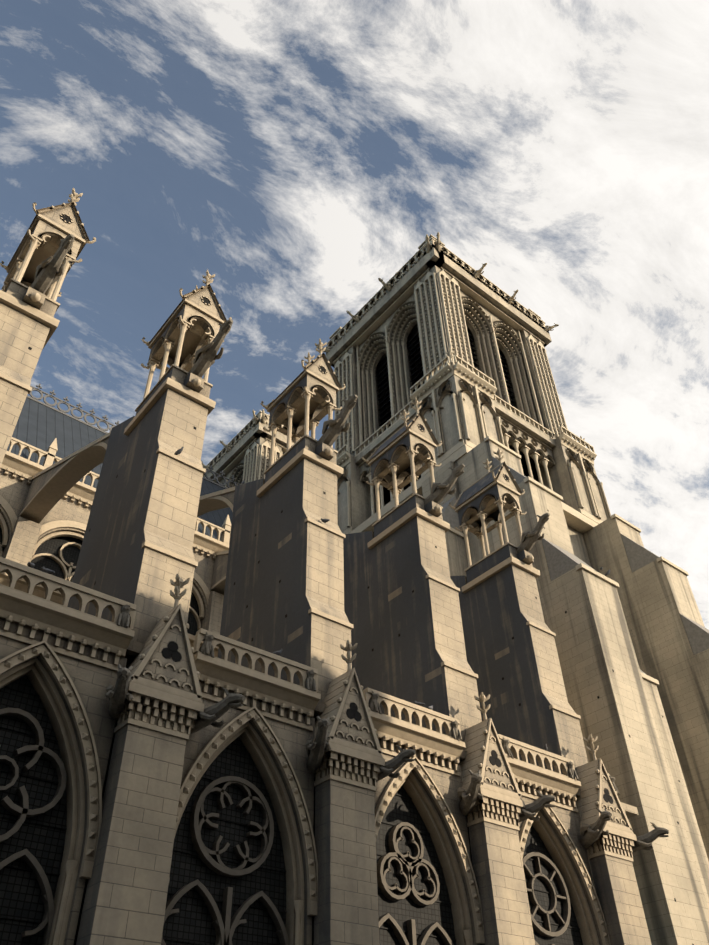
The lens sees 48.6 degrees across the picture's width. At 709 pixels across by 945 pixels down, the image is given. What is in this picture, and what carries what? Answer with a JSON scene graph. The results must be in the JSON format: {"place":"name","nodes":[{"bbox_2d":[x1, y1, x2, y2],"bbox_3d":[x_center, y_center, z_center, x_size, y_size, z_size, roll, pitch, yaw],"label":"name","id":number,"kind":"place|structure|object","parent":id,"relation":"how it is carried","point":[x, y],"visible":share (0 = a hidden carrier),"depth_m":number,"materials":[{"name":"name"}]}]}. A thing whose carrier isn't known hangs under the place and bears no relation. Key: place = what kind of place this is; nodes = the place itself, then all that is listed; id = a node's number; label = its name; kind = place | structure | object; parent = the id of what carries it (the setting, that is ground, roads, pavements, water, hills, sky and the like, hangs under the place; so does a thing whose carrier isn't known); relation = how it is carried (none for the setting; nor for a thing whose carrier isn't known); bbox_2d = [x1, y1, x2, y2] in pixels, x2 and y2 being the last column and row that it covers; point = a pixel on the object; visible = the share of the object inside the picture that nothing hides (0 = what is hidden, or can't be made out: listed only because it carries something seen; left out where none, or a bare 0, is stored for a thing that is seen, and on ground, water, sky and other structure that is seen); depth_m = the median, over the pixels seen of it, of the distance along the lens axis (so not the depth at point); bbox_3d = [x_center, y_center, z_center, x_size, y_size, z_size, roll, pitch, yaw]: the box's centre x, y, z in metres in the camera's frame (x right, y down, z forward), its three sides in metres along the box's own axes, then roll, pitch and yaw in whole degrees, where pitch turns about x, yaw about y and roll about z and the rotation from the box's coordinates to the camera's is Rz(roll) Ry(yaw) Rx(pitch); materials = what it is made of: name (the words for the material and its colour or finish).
{"place":"outdoors","nodes":[
{"label":"outdoors","id":0,"kind":"place"},
{"bbox_2d":[0,469,223,634],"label":"nave walls","id":1,"kind":"structure","parent":0,"point":[24,537],"depth_m":42.36,"materials":[{"name":"beige stone"}]},
{"bbox_2d":[0,0,708,629],"label":"sky","id":2,"kind":"structure","parent":0,"point":[297,154],"materials":[{"name":"blue"}]},
{"bbox_2d":[28,347,693,944],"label":"putlog holes","id":3,"kind":"object","parent":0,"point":[368,587],"visible":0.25,"depth_m":30.14,"materials":[{"name":"black"}]},
{"bbox_2d":[210,249,589,476],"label":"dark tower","id":4,"kind":"structure","parent":0,"point":[383,361],"depth_m":68.41,"materials":[{"name":"black"}]},
{"bbox_2d":[204,237,607,531],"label":"tower walls","id":5,"kind":"structure","parent":0,"point":[559,475],"depth_m":65.75,"materials":[{"name":"beige stone"}]},
{"bbox_2d":[201,232,558,469],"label":"gargoyles","id":6,"kind":"object","parent":5,"relation":"attached to","point":[438,243],"visible":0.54,"depth_m":70.89,"materials":[{"name":"grey stone"}]},
{"bbox_2d":[376,332,516,427],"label":"louvers","id":7,"kind":"object","parent":5,"relation":"in","point":[421,373],"visible":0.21,"depth_m":67.51,"materials":[{"name":"black wood"}]},
{"bbox_2d":[422,440,708,944],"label":"tower base","id":8,"kind":"object","parent":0,"point":[629,628],"visible":0.44,"depth_m":38.44,"materials":[{"name":"beige stone"}]},
{"bbox_2d":[441,456,708,673],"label":"sloped buttress caps","id":9,"kind":"object","parent":8,"relation":"on","point":[560,561],"visible":0.31,"depth_m":46.59,"materials":[{"name":"beige stone"}]},
{"label":"ground","id":10,"kind":"structure","parent":0,"visible":0},
{"bbox_2d":[0,610,651,944],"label":"chapel walls","id":11,"kind":"structure","parent":10,"relation":"on","point":[125,899],"depth_m":19.27,"materials":[{"name":"beige stone"}]},
{"bbox_2d":[0,437,230,657],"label":"nave mouldings","id":12,"kind":"object","parent":11,"relation":"on","point":[28,469],"visible":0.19,"depth_m":43.07,"materials":[{"name":"beige stone"}]},
{"bbox_2d":[0,525,198,635],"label":"glass","id":13,"kind":"object","parent":12,"relation":"on","point":[53,546],"depth_m":42.49,"materials":[{"name":"black glass"}]},
{"bbox_2d":[7,397,232,542],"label":"lead roofs","id":14,"kind":"structure","parent":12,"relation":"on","point":[40,426],"depth_m":51.58,"materials":[{"name":"grey metal"}]},
{"bbox_2d":[27,383,243,488],"bbox_3d":[-21.372,-5.176,55.273,46.995,1.750,0.160,28,-49,-29],"label":"roof cresting","id":15,"kind":"object","parent":14,"relation":"on","point":[76,418],"visible":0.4,"depth_m":56.35,"materials":[{"name":"metal"}]},
{"bbox_2d":[21,438,234,586],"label":"flying buttresses","id":16,"kind":"structure","parent":12,"relation":"attached to","point":[220,561],"depth_m":41.57,"materials":[{"name":"stone"}]},
{"bbox_2d":[0,188,580,719],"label":"trim","id":17,"kind":"structure","parent":12,"relation":"attached to","point":[66,478],"depth_m":32.90,"materials":[{"name":"stone"}]},
{"bbox_2d":[0,707,570,944],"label":"tracery window","id":18,"kind":"structure","parent":11,"relation":"attached to","point":[225,924],"depth_m":19.16,"materials":[{"name":"stone"}]},
{"bbox_2d":[0,674,582,944],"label":"chapel glass","id":19,"kind":"object","parent":11,"relation":"in","point":[40,838],"visible":0.27,"depth_m":18.53,"materials":[{"name":"black glass"}]},
{"bbox_2d":[0,206,587,773],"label":"buttresses","id":20,"kind":"structure","parent":11,"relation":"on","point":[308,564],"depth_m":29.04,"materials":[{"name":"stone"}]},
{"bbox_2d":[0,557,636,944],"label":"balustrade and moldings","id":21,"kind":"structure","parent":11,"relation":"attached to","point":[161,708],"depth_m":20.80,"materials":[{"name":"beige stone"}]},
{"bbox_2d":[27,447,609,750],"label":"pigeons","id":22,"kind":"object","parent":11,"relation":"on","point":[49,571],"visible":0.85,"depth_m":25.02,"materials":[{"name":"grey"}]},
{"bbox_2d":[30,234,668,852],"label":"gargoyles","id":23,"kind":"object","parent":11,"relation":"on","point":[48,270],"visible":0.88,"depth_m":24.71,"materials":[{"name":"stone"}]},
{"bbox_2d":[128,605,598,827],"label":"gable scale tiles","id":24,"kind":"object","parent":11,"relation":"on","point":[474,741],"visible":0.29,"depth_m":25.32,"materials":[{"name":"stone"}]},
{"bbox_2d":[60,214,612,944],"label":"dark recesses","id":25,"kind":"object","parent":10,"relation":"on","point":[172,652],"visible":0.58,"depth_m":22.15,"materials":[{"name":"black"}]},
{"bbox_2d":[203,234,688,685],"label":"tower moldings","id":26,"kind":"structure","parent":10,"relation":"on","point":[582,521],"depth_m":63.15,"materials":[{"name":"beige stone"}]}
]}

